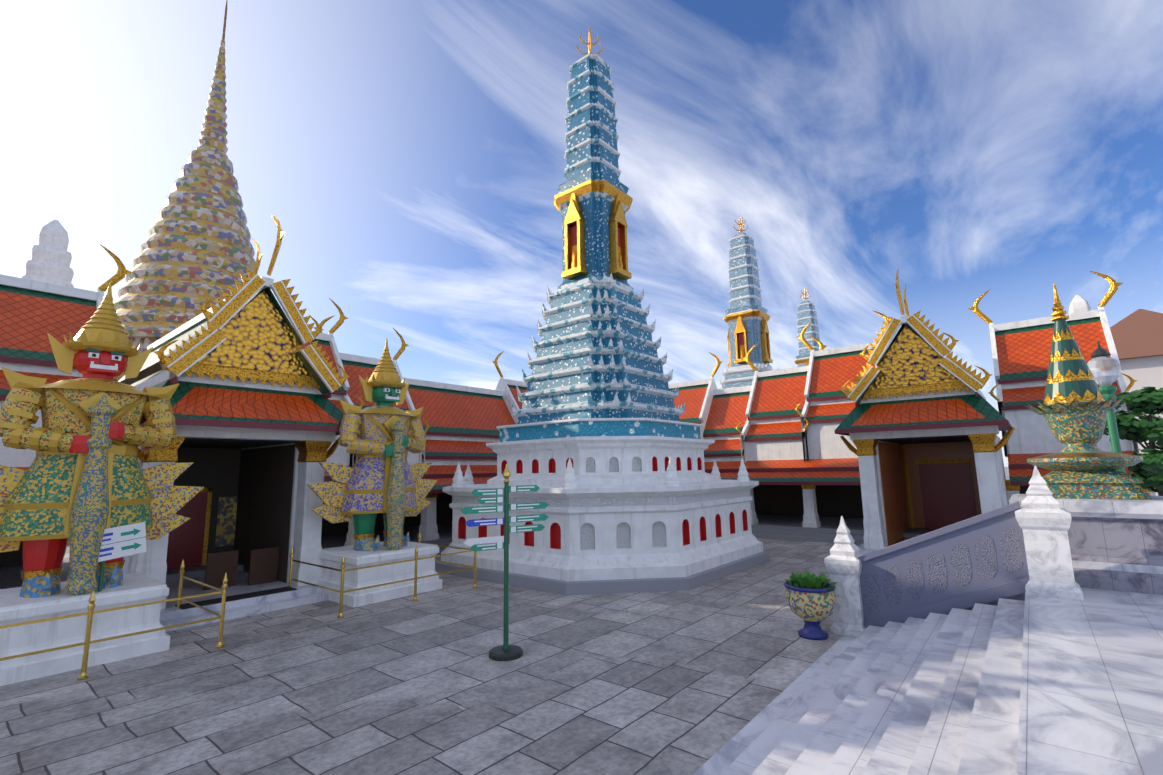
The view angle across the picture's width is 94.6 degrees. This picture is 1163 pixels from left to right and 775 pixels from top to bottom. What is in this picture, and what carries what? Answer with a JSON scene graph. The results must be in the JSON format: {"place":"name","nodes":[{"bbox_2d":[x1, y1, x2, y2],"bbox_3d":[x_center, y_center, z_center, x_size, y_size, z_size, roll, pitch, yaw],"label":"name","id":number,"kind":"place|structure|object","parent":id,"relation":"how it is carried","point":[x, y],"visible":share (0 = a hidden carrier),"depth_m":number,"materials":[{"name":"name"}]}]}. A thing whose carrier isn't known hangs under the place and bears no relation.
{"place":"outdoors","nodes":[
{"label":"outdoors","id":0,"kind":"place"},
{"bbox_2d":[0,467,1009,774],"bbox_3d":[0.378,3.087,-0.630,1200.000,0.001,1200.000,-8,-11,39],"label":"ground","id":1,"kind":"structure","parent":0,"point":[692,681],"depth_m":7.97,"materials":[{"name":"grey stone"}]},
{"bbox_2d":[22,220,73,287],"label":"distant prang tower","id":2,"kind":"structure","parent":1,"relation":"on","point":[49,260],"depth_m":44.47,"materials":[{"name":"white stone"}]},
{"bbox_2d":[0,572,169,685],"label":"statue pedestal","id":3,"kind":"object","parent":1,"relation":"on","point":[136,588],"visible":0.88,"depth_m":9.15,"materials":[{"name":"white stone"}]},
{"bbox_2d":[0,282,203,597],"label":"guardian statue","id":4,"kind":"object","parent":3,"relation":"on","point":[84,481],"visible":0.96,"depth_m":9.77,"materials":[{"name":"red"}]},
{"bbox_2d":[98,522,146,591],"bbox_3d":[-8.472,3.653,9.657,0.835,2.333,0.475,4,-10,-29],"label":"direction sign","id":5,"kind":"object","parent":3,"relation":"on","point":[123,541],"visible":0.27,"depth_m":9.85,"materials":[{"name":"white metal"}]},
{"bbox_2d":[0,560,227,679],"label":"railing","id":6,"kind":"object","parent":1,"relation":"on","point":[88,642],"visible":0.96,"depth_m":9.03,"materials":[{"name":"gold metal"}]},
{"bbox_2d":[67,1,257,544],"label":"golden chedi","id":7,"kind":"structure","parent":1,"relation":"on","point":[196,248],"depth_m":33.10,"materials":[{"name":"tile"}]},
{"bbox_2d":[118,214,349,631],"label":"gate","id":8,"kind":"structure","parent":1,"relation":"on","point":[258,413],"depth_m":14.07,"materials":[{"name":"gold stone"}]},
{"bbox_2d":[0,244,526,588],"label":"gallery","id":9,"kind":"object","parent":1,"relation":"on","point":[460,423],"visible":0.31,"depth_m":21.82,"materials":[{"name":"orange tile"}]},
{"bbox_2d":[318,541,441,607],"bbox_3d":[-5.566,4.967,14.656,2.332,1.166,2.544,-8,-11,39],"label":"statue pedestal","id":10,"kind":"object","parent":1,"relation":"on","point":[353,579],"visible":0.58,"depth_m":13.83,"materials":[{"name":"white stone"}]},
{"bbox_2d":[307,338,437,550],"bbox_3d":[-5.481,1.463,15.076,1.665,5.896,3.916,-8,-11,39],"label":"guardian statue","id":11,"kind":"object","parent":10,"relation":"on","point":[386,480],"visible":1,"depth_m":14.44,"materials":[{"name":"green"}]},
{"bbox_2d":[289,533,477,617],"bbox_3d":[-5.221,4.829,14.386,2.850,1.344,3.950,-8,-11,39],"label":"railing","id":12,"kind":"object","parent":1,"relation":"on","point":[342,591],"visible":0.75,"depth_m":13.46,"materials":[{"name":"gold metal"}]},
{"bbox_2d":[461,464,547,660],"bbox_3d":[-1.343,3.027,9.576,0.604,3.300,1.606,-8,-11,39],"label":"sign post","id":13,"kind":"object","parent":1,"relation":"on","point":[505,651],"visible":1,"depth_m":9.54,"materials":[{"name":"green metal"}]},
{"bbox_2d":[435,27,768,594],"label":"prang","id":14,"kind":"structure","parent":1,"relation":"on","point":[601,446],"depth_m":17.43,"materials":[{"name":"blue"}]},
{"bbox_2d":[784,580,834,639],"bbox_3d":[4.351,4.212,10.161,0.920,0.940,0.920,-8,-11,39],"label":"flower pot","id":15,"kind":"object","parent":1,"relation":"on","point":[812,608],"visible":0.85,"depth_m":9.89,"materials":[{"name":"multicoloured ceramic"}]},
{"bbox_2d":[785,570,837,589],"bbox_3d":[4.395,3.692,10.263,1.014,0.279,0.827,-8,-11,39],"label":"potted plant","id":16,"kind":"object","parent":15,"relation":"in","point":[806,579],"visible":0.88,"depth_m":10.20,"materials":[{"name":"green plant"}]},
{"bbox_2d":[668,271,1155,544],"bbox_3d":[10.575,1.984,27.995,26.400,10.586,7.992,-8,-11,39],"label":"gallery","id":17,"kind":"object","parent":1,"relation":"on","point":[774,430],"visible":0.44,"depth_m":25.06,"materials":[{"name":"orange tile"}]},
{"bbox_2d":[835,268,1014,554],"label":"gate","id":18,"kind":"structure","parent":1,"relation":"on","point":[924,422],"depth_m":18.63,"materials":[{"name":"gold stone"}]},
{"bbox_2d":[693,588,1162,774],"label":"terrace stairs","id":19,"kind":"structure","parent":1,"relation":"on","point":[1037,685],"depth_m":5.46,"materials":[{"name":"white stone"}]},
{"bbox_2d":[1009,494,1162,594],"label":"terrace wall","id":20,"kind":"structure","parent":19,"relation":"on","point":[1116,544],"depth_m":8.71,"materials":[{"name":"white stone"}]},
{"bbox_2d":[1025,283,1151,499],"bbox_3d":[9.152,-0.018,10.036,1.568,4.056,1.568,-8,-11,39],"label":"ornament cone","id":21,"kind":"object","parent":20,"relation":"on","point":[1074,408],"visible":0.98,"depth_m":9.63,"materials":[{"name":"green tile"}]},
{"bbox_2d":[1087,341,1124,472],"bbox_3d":[10.878,1.273,10.902,0.526,4.550,0.540,-8,-11,39],"label":"lamp post","id":22,"kind":"object","parent":19,"relation":"on","point":[1104,367],"visible":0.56,"depth_m":10.97,"materials":[{"name":"green"}]},
{"bbox_2d":[1103,386,1162,495],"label":"topiary tree","id":23,"kind":"object","parent":19,"relation":"on","point":[1148,470],"visible":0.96,"depth_m":14.71,"materials":[{"name":"green plant"}]},
{"bbox_2d":[824,466,1083,635],"bbox_3d":[6.339,2.989,9.545,3.690,3.101,0.675,-8,-11,39],"label":"stair balustrade","id":24,"kind":"object","parent":1,"relation":"on","point":[1014,551],"visible":1,"depth_m":9.22,"materials":[{"name":"stone"}]},
{"bbox_2d":[1069,295,1090,313],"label":"dome","id":25,"kind":"structure","parent":1,"relation":"on","point":[1078,303],"depth_m":34.89,"materials":[{"name":"white"}]},
{"bbox_2d":[1110,309,1162,495],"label":"building","id":26,"kind":"structure","parent":1,"relation":"on","point":[1137,335],"depth_m":28.37,"materials":[{"name":"white"}]},
{"bbox_2d":[0,0,1162,466],"label":"sky","id":27,"kind":"structure","parent":0,"point":[408,156],"materials":[{"name":"blue"}]},
{"bbox_2d":[717,218,778,389],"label":"prang","id":28,"kind":"structure","parent":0,"point":[746,318],"depth_m":37.67,"materials":[{"name":"blue"}]},
{"bbox_2d":[794,287,819,366],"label":"prang","id":29,"kind":"structure","parent":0,"point":[806,313],"depth_m":54.59,"materials":[{"name":"blue"}]}
]}

